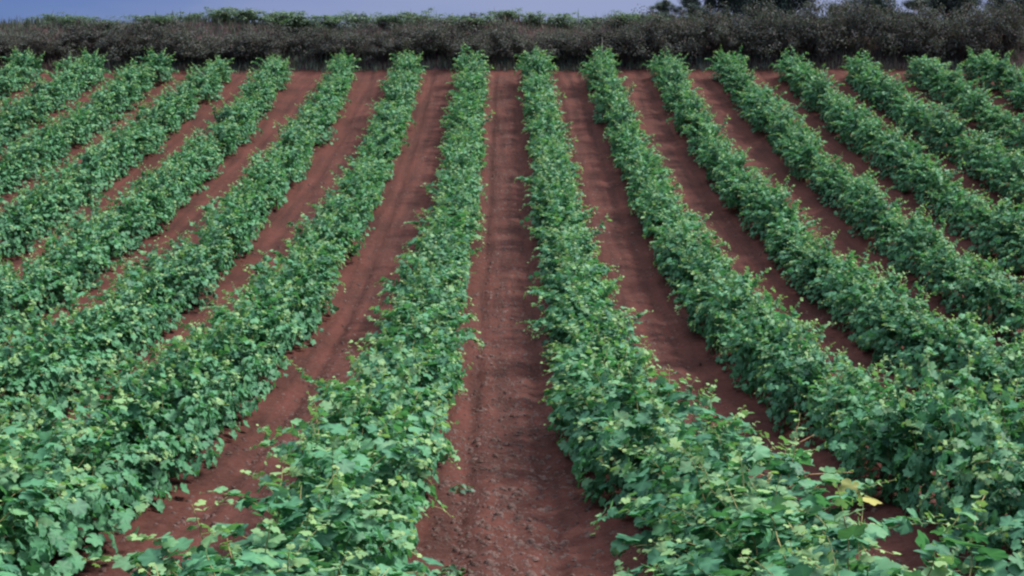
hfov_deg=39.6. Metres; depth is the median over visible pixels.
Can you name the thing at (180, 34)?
scrub bush
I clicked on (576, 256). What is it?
grape vine
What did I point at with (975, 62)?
grape vine
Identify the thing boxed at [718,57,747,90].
grape vine
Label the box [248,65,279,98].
grape vine
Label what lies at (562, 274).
grape vine
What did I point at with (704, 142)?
grape vine
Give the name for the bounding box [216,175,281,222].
grape vine
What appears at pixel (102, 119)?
grape vine
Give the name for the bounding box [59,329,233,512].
grape vine
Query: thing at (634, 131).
grape vine
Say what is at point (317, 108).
grape vine
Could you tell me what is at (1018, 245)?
grape vine
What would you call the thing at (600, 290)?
grape vine
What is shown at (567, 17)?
pale bush
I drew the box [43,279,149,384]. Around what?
grape vine
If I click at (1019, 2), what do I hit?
tree
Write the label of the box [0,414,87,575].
grape vine
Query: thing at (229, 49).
scrub bush
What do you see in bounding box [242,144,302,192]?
grape vine
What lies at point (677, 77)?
grape vine
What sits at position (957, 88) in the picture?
grape vine
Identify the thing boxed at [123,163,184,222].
grape vine
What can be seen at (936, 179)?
grape vine
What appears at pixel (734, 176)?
grape vine
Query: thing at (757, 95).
grape vine
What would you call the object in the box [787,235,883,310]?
grape vine
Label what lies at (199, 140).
grape vine
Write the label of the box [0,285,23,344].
grape vine
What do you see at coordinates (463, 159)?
grape vine
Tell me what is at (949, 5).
tree
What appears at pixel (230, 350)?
grape vine
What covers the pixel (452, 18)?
pale bush
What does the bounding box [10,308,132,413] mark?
grape vine
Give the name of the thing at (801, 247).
grape vine
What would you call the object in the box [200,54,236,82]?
grape vine
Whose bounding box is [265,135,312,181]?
grape vine
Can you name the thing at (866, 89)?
grape vine
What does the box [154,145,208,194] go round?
grape vine
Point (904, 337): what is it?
grape vine
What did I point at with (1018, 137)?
grape vine
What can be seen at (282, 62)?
grape vine
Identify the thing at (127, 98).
grape vine
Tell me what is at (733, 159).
grape vine
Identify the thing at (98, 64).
grape vine
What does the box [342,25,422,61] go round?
scrub bush
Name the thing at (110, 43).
scrub bush
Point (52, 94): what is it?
grape vine
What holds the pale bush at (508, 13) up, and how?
on the earth bank
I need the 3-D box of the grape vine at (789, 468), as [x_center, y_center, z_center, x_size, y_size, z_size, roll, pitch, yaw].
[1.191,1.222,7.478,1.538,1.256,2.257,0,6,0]
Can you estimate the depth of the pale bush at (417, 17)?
50.10 m
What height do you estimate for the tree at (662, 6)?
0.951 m
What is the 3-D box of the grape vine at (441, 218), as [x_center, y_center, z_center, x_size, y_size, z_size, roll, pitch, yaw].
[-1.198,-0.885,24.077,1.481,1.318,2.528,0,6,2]
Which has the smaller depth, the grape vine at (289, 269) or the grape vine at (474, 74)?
the grape vine at (289, 269)
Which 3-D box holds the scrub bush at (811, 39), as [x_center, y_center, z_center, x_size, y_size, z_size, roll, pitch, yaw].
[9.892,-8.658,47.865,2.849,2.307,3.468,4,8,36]
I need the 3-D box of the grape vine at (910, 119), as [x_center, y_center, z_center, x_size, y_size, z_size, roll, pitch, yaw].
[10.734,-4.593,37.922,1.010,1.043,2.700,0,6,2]
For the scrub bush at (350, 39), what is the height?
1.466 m
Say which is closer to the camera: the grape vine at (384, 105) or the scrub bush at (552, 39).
the grape vine at (384, 105)
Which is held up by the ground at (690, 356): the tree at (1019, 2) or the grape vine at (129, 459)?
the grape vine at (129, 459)
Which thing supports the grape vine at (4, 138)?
on the ground at (690, 356)
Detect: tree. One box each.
[647,0,674,20]
[667,0,709,19]
[694,0,738,23]
[715,0,783,19]
[762,0,815,16]
[825,2,850,18]
[842,0,901,21]
[900,0,937,18]
[927,0,983,19]
[978,0,1023,19]
[1013,0,1023,22]
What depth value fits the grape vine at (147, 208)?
26.91 m
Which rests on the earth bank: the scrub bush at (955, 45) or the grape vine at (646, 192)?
the scrub bush at (955, 45)
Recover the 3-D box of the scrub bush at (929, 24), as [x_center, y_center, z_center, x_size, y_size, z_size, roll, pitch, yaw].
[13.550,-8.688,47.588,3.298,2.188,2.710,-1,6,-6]
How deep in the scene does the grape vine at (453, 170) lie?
29.19 m
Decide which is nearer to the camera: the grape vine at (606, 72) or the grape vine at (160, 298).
the grape vine at (160, 298)
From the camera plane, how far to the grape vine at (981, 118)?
37.68 m
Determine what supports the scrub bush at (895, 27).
on the earth bank
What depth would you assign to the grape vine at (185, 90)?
39.94 m
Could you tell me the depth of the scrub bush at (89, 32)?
47.86 m
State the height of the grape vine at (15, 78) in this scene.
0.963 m
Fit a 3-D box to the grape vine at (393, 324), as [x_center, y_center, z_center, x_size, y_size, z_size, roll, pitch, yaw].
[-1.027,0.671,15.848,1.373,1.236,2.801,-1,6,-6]
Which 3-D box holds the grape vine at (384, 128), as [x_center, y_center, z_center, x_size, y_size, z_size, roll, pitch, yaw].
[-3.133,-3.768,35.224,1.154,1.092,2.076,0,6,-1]
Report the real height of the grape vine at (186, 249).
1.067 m
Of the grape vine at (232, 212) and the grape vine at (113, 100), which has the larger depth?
the grape vine at (113, 100)
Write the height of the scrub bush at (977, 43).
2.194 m
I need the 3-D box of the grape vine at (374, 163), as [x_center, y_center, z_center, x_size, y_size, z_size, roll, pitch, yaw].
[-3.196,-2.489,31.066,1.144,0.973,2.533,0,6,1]
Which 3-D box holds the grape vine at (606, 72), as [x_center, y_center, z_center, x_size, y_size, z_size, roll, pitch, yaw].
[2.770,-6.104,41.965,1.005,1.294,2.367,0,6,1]
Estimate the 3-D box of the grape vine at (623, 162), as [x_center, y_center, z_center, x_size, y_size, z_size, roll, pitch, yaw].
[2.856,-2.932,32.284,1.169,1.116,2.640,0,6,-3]
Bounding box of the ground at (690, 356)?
[0,68,1023,575]
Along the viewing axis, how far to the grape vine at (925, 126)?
36.07 m
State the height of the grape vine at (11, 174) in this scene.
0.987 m
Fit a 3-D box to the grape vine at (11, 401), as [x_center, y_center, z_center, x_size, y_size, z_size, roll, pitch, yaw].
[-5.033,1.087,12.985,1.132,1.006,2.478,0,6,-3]
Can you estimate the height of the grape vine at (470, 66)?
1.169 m
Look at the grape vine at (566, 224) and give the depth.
24.02 m
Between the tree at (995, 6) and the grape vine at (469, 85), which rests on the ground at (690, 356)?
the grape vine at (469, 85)
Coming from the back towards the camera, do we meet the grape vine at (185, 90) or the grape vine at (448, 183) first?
the grape vine at (185, 90)
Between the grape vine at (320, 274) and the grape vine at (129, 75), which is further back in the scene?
the grape vine at (129, 75)
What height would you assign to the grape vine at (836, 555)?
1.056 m
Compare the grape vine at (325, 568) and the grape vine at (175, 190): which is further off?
the grape vine at (175, 190)
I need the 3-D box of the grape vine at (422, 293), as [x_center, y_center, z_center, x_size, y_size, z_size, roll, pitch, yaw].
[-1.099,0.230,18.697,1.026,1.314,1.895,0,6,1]
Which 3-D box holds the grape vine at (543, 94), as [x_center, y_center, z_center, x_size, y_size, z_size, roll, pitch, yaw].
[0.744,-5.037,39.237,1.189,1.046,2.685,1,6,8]
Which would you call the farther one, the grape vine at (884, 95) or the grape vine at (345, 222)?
the grape vine at (884, 95)
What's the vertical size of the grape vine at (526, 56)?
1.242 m
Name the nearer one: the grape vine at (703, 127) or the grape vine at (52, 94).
the grape vine at (703, 127)
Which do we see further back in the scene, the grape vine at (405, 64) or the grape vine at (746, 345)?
the grape vine at (405, 64)
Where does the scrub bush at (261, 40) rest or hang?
on the earth bank
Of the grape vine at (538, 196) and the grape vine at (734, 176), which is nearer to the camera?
the grape vine at (538, 196)
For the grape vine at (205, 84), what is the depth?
41.52 m
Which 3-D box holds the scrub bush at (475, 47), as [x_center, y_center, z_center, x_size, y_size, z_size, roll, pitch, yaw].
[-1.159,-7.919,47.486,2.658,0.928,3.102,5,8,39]
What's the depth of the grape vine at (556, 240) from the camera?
22.33 m
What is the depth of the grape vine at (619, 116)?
36.14 m
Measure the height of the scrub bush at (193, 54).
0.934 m
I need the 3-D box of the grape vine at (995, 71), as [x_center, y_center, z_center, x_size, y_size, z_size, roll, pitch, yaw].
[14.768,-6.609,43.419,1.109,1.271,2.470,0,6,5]
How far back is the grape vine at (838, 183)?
29.77 m
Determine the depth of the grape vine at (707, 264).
21.51 m
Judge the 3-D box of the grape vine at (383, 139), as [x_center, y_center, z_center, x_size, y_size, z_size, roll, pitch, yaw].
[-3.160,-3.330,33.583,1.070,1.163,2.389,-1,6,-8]
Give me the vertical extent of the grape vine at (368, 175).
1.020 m
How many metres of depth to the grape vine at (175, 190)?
29.33 m
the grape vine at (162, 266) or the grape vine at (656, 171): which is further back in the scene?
the grape vine at (656, 171)
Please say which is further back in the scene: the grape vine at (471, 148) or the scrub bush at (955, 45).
the scrub bush at (955, 45)
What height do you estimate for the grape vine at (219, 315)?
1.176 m
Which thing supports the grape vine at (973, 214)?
on the ground at (690, 356)
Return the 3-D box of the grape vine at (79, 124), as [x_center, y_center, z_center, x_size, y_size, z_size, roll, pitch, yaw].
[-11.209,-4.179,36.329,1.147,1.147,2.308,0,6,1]
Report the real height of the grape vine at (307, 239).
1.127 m
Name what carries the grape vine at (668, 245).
on the ground at (690, 356)
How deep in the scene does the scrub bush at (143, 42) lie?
47.34 m
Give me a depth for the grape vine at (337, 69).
42.79 m
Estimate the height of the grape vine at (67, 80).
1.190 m
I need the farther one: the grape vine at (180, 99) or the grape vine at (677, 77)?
the grape vine at (677, 77)
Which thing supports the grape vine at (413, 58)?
on the ground at (690, 356)
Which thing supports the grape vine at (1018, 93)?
on the ground at (690, 356)
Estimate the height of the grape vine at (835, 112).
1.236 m
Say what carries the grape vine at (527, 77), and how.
on the ground at (690, 356)
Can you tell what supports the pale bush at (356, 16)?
on the earth bank
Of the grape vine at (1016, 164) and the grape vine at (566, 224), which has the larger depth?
the grape vine at (1016, 164)
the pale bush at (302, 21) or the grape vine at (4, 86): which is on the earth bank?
the pale bush at (302, 21)
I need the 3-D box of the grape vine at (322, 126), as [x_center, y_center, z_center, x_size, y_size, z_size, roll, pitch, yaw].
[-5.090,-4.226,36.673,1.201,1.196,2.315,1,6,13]
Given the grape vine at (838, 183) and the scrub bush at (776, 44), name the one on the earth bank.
the scrub bush at (776, 44)
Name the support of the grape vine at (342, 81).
on the ground at (690, 356)
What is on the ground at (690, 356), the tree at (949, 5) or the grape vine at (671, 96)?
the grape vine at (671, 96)
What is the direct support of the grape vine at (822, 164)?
on the ground at (690, 356)
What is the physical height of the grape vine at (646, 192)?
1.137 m
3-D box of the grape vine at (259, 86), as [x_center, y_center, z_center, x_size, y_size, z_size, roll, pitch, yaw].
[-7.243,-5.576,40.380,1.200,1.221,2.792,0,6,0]
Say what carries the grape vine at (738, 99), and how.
on the ground at (690, 356)
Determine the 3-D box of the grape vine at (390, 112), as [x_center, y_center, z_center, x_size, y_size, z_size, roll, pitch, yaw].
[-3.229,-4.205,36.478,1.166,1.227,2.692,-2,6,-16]
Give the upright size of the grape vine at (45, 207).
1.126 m
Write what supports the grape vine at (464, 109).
on the ground at (690, 356)
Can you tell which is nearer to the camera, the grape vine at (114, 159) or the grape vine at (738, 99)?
the grape vine at (114, 159)
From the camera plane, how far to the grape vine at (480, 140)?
34.87 m
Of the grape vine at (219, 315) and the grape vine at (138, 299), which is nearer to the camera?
the grape vine at (219, 315)
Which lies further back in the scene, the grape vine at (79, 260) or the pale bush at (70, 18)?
the pale bush at (70, 18)
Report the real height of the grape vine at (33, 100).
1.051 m
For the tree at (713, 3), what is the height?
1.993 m
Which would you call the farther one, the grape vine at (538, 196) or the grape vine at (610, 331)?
the grape vine at (538, 196)
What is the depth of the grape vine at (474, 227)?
25.49 m
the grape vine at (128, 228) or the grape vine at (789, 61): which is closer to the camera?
the grape vine at (128, 228)
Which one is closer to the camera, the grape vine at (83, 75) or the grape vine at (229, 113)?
the grape vine at (229, 113)
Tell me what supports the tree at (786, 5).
on the earth bank
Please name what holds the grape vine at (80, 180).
on the ground at (690, 356)
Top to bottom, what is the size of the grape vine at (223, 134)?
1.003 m
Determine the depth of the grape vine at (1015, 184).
29.93 m
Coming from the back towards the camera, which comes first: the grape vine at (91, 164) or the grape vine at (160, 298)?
the grape vine at (91, 164)
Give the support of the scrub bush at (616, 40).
on the earth bank
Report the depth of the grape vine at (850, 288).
20.02 m
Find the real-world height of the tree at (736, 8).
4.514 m
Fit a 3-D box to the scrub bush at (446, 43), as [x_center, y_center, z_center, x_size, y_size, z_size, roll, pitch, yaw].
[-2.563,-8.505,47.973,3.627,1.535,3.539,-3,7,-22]
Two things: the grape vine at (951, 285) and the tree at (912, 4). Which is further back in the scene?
the tree at (912, 4)
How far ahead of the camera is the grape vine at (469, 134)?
33.33 m
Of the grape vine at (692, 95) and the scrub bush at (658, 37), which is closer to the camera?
the grape vine at (692, 95)
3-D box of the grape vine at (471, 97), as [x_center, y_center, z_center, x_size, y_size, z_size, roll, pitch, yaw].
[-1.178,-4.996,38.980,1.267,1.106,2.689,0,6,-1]
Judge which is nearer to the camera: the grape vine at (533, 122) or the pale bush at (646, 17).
the grape vine at (533, 122)
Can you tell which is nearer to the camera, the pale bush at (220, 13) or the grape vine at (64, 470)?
the grape vine at (64, 470)
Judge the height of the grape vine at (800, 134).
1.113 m
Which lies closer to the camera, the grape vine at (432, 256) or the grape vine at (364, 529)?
the grape vine at (364, 529)
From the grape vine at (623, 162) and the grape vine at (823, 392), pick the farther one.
the grape vine at (623, 162)
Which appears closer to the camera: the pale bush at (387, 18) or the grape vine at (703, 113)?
the grape vine at (703, 113)
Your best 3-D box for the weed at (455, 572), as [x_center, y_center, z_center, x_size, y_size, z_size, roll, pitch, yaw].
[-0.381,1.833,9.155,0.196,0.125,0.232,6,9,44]
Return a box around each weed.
[440,564,472,575]
[449,484,474,494]
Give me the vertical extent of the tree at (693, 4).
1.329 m
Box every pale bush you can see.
[26,12,74,22]
[43,13,97,25]
[69,15,134,29]
[113,14,178,24]
[168,11,210,21]
[193,6,250,20]
[212,6,276,22]
[245,9,306,24]
[267,12,332,28]
[312,10,354,28]
[338,11,376,25]
[367,12,416,25]
[397,7,453,23]
[429,14,462,23]
[435,13,501,25]
[478,8,530,19]
[518,11,549,24]
[537,12,595,26]
[572,16,610,23]
[598,10,649,23]
[629,13,669,20]
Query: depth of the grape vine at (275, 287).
18.84 m
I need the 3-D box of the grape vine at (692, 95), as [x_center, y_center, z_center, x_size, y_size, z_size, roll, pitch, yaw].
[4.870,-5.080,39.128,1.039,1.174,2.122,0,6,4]
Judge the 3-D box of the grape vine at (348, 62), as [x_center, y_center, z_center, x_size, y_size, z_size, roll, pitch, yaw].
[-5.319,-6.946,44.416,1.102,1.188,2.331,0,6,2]
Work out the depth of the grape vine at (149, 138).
34.87 m
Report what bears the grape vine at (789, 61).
on the ground at (690, 356)
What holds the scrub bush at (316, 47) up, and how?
on the earth bank
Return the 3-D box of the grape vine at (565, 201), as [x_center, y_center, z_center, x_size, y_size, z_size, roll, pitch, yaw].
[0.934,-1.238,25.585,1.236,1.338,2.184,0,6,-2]
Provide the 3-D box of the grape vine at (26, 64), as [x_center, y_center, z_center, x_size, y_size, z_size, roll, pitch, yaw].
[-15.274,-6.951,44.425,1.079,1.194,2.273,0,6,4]
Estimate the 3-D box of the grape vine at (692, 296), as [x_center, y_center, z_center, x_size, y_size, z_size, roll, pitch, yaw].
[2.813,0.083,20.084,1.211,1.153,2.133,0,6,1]
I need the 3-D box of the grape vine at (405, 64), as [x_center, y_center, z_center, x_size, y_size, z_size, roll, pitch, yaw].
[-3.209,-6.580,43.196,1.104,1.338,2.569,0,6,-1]
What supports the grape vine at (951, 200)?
on the ground at (690, 356)
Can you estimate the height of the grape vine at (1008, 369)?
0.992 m
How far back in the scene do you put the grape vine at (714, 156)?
32.13 m
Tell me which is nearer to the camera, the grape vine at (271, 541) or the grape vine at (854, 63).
the grape vine at (271, 541)
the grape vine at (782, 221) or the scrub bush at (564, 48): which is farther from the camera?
the scrub bush at (564, 48)
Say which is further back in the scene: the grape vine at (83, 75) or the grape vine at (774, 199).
the grape vine at (83, 75)
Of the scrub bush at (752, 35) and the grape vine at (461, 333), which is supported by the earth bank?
the scrub bush at (752, 35)
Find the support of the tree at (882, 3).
on the earth bank
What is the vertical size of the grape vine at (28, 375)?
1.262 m
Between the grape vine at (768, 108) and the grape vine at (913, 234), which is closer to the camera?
the grape vine at (913, 234)
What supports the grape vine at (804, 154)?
on the ground at (690, 356)
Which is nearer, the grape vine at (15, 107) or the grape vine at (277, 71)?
the grape vine at (15, 107)
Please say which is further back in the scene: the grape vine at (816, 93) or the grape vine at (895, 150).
the grape vine at (816, 93)
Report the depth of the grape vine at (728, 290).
18.33 m
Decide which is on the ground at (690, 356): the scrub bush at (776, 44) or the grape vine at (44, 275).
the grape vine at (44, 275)
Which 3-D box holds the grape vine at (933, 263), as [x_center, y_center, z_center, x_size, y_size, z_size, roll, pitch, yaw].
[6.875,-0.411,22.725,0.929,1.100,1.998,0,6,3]
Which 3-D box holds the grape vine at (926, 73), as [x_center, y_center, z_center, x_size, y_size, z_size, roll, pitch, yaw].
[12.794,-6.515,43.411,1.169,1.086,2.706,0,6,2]
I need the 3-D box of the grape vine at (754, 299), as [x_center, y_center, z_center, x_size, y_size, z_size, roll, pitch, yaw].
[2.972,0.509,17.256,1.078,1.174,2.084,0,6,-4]
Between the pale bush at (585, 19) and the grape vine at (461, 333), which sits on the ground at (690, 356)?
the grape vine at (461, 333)
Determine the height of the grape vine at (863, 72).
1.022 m
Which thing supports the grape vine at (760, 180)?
on the ground at (690, 356)
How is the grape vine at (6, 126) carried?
on the ground at (690, 356)
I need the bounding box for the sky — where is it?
[0,0,1023,28]
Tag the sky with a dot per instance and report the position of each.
(25, 9)
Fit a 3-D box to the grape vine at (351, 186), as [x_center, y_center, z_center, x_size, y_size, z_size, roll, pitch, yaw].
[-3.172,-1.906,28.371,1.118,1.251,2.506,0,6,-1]
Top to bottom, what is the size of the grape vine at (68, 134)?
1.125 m
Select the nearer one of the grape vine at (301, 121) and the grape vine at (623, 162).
the grape vine at (623, 162)
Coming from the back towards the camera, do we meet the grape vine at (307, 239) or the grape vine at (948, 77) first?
the grape vine at (948, 77)
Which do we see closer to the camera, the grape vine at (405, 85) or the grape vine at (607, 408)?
the grape vine at (607, 408)
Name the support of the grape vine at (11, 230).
on the ground at (690, 356)
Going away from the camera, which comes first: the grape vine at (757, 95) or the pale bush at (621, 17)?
the grape vine at (757, 95)
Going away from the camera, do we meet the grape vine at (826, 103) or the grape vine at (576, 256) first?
the grape vine at (576, 256)
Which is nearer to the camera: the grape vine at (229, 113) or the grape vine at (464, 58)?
the grape vine at (229, 113)
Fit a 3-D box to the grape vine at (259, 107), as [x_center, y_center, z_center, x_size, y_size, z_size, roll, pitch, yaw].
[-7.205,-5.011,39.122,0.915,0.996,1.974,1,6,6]
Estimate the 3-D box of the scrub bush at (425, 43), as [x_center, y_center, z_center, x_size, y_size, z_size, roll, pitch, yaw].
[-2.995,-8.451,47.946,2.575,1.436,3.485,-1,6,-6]
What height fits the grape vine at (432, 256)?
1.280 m
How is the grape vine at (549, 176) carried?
on the ground at (690, 356)
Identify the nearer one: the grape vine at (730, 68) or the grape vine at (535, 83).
the grape vine at (535, 83)
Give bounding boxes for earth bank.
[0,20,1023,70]
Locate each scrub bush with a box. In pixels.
[0,26,31,55]
[1,32,62,56]
[15,25,86,59]
[47,17,123,51]
[64,19,151,61]
[105,15,175,55]
[143,16,213,60]
[158,36,248,61]
[180,30,276,60]
[221,22,306,60]
[251,22,325,49]
[276,26,369,58]
[318,21,378,57]
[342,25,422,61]
[385,17,464,56]
[399,12,493,57]
[427,37,499,61]
[468,19,556,62]
[494,26,584,59]
[513,31,591,55]
[544,24,631,58]
[582,14,661,64]
[617,4,686,61]
[646,7,722,61]
[669,1,758,54]
[707,0,779,57]
[730,0,807,60]
[766,0,850,61]
[787,0,884,55]
[825,0,897,55]
[862,2,936,57]
[877,0,968,55]
[913,0,1013,61]
[934,0,1014,56]
[968,0,1023,55]
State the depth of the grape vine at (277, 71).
43.01 m
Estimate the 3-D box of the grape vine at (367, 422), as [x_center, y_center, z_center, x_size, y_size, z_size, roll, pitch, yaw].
[-1.051,1.161,9.115,1.198,1.322,2.729,-1,6,-7]
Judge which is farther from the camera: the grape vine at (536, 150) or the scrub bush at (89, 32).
the scrub bush at (89, 32)
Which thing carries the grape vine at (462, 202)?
on the ground at (690, 356)
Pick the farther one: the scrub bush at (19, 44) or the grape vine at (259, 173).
the scrub bush at (19, 44)
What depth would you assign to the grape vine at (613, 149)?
34.79 m
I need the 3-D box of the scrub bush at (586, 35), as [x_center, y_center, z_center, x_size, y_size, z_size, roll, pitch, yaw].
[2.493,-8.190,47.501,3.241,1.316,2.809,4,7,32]
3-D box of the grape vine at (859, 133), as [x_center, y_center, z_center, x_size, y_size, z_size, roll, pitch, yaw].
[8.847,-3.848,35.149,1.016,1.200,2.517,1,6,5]
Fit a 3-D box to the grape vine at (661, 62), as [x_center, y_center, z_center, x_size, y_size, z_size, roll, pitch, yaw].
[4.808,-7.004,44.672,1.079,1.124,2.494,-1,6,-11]
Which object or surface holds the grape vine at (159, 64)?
on the ground at (690, 356)
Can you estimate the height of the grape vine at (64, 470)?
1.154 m
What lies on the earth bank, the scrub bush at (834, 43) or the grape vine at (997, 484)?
the scrub bush at (834, 43)
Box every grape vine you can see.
[0,46,46,82]
[0,61,28,91]
[0,71,16,98]
[0,102,35,144]
[0,134,7,154]
[0,137,50,180]
[0,152,31,194]
[0,181,67,241]
[0,192,42,257]
[0,233,11,266]
[0,247,93,317]
[0,256,52,335]
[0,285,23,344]
[0,300,101,428]
[0,353,32,433]
[0,360,199,537]
[0,391,149,575]
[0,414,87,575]
[1,88,39,132]
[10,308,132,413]
[15,116,71,167]
[17,86,52,121]
[22,167,86,223]
[23,76,77,111]
[24,217,113,293]
[32,161,105,207]
[38,112,74,155]
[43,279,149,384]
[44,64,88,98]
[47,202,130,273]
[53,51,96,91]
[55,141,117,192]
[56,102,100,144]
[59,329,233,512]
[60,98,124,133]
[69,197,161,255]
[69,257,174,360]
[71,48,107,81]
[73,131,136,180]
[75,83,130,122]
[81,465,453,575]
[88,74,144,110]
[92,176,176,238]
[96,122,154,166]
[97,262,194,337]
[100,63,154,100]
[112,114,169,154]
[116,238,221,316]
[123,57,157,89]
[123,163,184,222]
[125,100,174,144]
[125,322,240,466]
[135,46,178,81]
[135,155,196,207]
[137,91,189,132]
[148,499,390,575]
[152,84,198,120]
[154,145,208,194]
[154,297,296,402]
[155,227,233,292]
[158,307,273,439]
[165,77,203,110]
[172,137,224,179]
[178,63,223,100]
[181,205,243,276]
[183,127,225,165]
[188,188,270,259]
[194,58,224,89]
[198,119,242,154]
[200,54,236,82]
[202,271,307,381]
[203,391,453,575]
[205,97,262,144]
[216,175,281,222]
[217,176,270,239]
[222,256,336,352]
[226,92,259,133]
[231,238,345,341]
[232,89,268,121]
[235,152,288,208]
[237,71,277,110]
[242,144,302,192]
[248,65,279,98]
[249,356,450,562]
[251,57,293,90]
[256,54,294,81]
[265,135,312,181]
[267,120,316,167]
[274,222,348,284]
[277,241,341,315]
[279,114,320,155]
[285,100,341,144]
[287,199,353,268]
[295,97,335,131]
[297,340,460,527]
[303,83,344,120]
[307,182,384,236]
[308,323,472,466]
[310,197,364,256]
[311,77,351,109]
[312,341,458,500]
[320,56,356,89]
[320,68,353,100]
[322,163,382,221]
[324,49,360,82]
[336,153,391,192]
[340,162,389,207]
[350,316,467,416]
[352,141,401,180]
[355,122,399,168]
[360,294,476,405]
[361,115,409,155]
[365,101,409,144]
[367,97,416,132]
[373,248,471,337]
[379,68,422,109]
[379,77,415,121]
[386,53,424,90]
[386,67,420,99]
[388,49,425,81]
[390,277,484,377]
[393,252,466,350]
[394,222,483,288]
[398,231,475,313]
[402,195,485,272]
[419,182,485,238]
[420,163,487,219]
[429,195,485,250]
[434,136,483,189]
[434,159,484,207]
[438,129,486,179]
[439,107,494,146]
[440,114,487,151]
[442,93,488,131]
[444,120,488,167]
[445,65,488,107]
[448,87,491,119]
[450,42,488,79]
[451,65,493,100]
[454,54,490,88]
[514,47,556,89]
[514,47,558,80]
[514,151,583,206]
[515,86,561,121]
[517,69,560,107]
[517,282,653,366]
[519,176,589,235]
[521,110,564,140]
[522,72,555,98]
[522,92,566,126]
[522,106,572,155]
[523,246,619,337]
[524,156,584,222]
[525,128,575,170]
[526,134,577,177]
[527,206,611,271]
[527,224,607,288]
[528,141,582,186]
[528,181,597,252]
[535,227,604,306]
[535,262,635,343]
[538,336,689,473]
[541,295,658,392]
[542,313,647,433]
[550,344,699,506]
[577,47,617,90]
[580,45,621,80]
[588,80,635,123]
[589,59,622,96]
[590,361,792,528]
[590,405,915,575]
[591,71,629,106]
[602,89,638,132]
[602,117,646,156]
[604,102,644,143]
[607,134,669,179]
[608,117,654,166]
[614,405,852,566]
[624,144,672,191]
[625,155,675,207]
[625,167,682,223]
[630,181,688,236]
[640,47,688,80]
[641,212,716,274]
[642,196,707,254]
[645,471,957,575]
[649,215,730,294]
[651,54,688,90]
[654,62,694,99]
[658,79,701,110]
[665,238,740,310]
[666,90,708,131]
[668,254,749,336]
[670,82,706,122]
[679,105,715,144]
[682,112,730,154]
[688,126,735,166]
[689,250,779,355]
[695,130,734,180]
[703,44,748,81]
[706,286,835,404]
[707,140,759,194]
[709,285,812,377]
[715,165,769,208]
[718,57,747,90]
[725,66,759,99]
[730,166,788,222]
[731,79,774,110]
[737,82,795,122]
[738,174,808,240]
[740,93,796,132]
[741,482,1023,575]
[754,323,841,433]
[755,197,820,256]
[757,99,805,145]
[765,224,827,271]
[768,113,817,154]
[770,46,812,82]
[773,122,823,166]
[775,126,838,179]
[775,231,838,294]
[785,60,824,91]
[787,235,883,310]
[787,346,914,466]
[792,64,837,100]
[798,149,853,193]
[799,67,844,111]
[812,359,940,510]
[815,163,873,207]
[816,86,844,120]
[816,254,909,335]
[821,89,864,132]
[830,100,875,145]
[832,164,889,223]
[841,49,881,82]
[843,178,908,240]
[847,60,885,90]
[847,109,891,154]
[847,272,931,357]
[851,63,898,99]
[856,293,959,376]
[856,346,1023,541]
[861,120,917,166]
[863,202,934,261]
[866,72,915,110]
[871,130,932,180]
[882,88,921,120]
[886,208,960,276]
[889,149,950,194]
[896,97,935,132]
[898,307,1016,404]
[903,54,936,80]
[907,97,959,144]
[908,154,965,205]
[908,229,980,297]
[912,57,952,89]
[920,112,975,155]
[921,60,968,101]
[924,175,990,223]
[932,250,1010,315]
[932,374,1023,573]
[938,125,1004,167]
[940,75,979,109]
[940,327,1023,419]
[945,186,1017,239]
[954,247,1023,336]
[955,82,1001,120]
[955,133,1016,180]
[960,45,1000,81]
[966,195,1023,259]
[971,442,1023,561]
[972,51,1016,89]
[975,103,1009,132]
[977,145,1023,194]
[985,109,1023,143]
[987,277,1023,351]
[991,165,1023,207]
[995,222,1023,272]
[996,62,1023,98]
[997,355,1023,437]
[999,123,1023,154]
[1004,75,1023,108]
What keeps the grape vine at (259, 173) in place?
on the ground at (690, 356)
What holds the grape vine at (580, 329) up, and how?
on the ground at (690, 356)
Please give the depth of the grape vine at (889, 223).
25.55 m
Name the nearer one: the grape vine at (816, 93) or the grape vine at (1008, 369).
the grape vine at (1008, 369)
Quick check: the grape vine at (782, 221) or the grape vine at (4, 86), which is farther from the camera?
the grape vine at (4, 86)
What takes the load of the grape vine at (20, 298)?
on the ground at (690, 356)
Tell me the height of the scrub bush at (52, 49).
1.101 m
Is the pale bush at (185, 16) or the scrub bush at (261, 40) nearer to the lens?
the scrub bush at (261, 40)
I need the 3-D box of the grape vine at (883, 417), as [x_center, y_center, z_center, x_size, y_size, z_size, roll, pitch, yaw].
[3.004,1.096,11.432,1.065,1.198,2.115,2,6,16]
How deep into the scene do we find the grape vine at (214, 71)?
43.24 m
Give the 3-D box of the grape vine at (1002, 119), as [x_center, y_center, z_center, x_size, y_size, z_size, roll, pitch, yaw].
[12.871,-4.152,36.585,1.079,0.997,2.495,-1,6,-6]
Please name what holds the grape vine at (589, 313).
on the ground at (690, 356)
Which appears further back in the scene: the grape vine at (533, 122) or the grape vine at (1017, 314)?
the grape vine at (533, 122)
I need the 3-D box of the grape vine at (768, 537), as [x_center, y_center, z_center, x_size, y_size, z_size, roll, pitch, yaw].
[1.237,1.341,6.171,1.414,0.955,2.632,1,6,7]
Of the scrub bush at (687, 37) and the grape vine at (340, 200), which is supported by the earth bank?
the scrub bush at (687, 37)
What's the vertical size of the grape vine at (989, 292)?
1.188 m

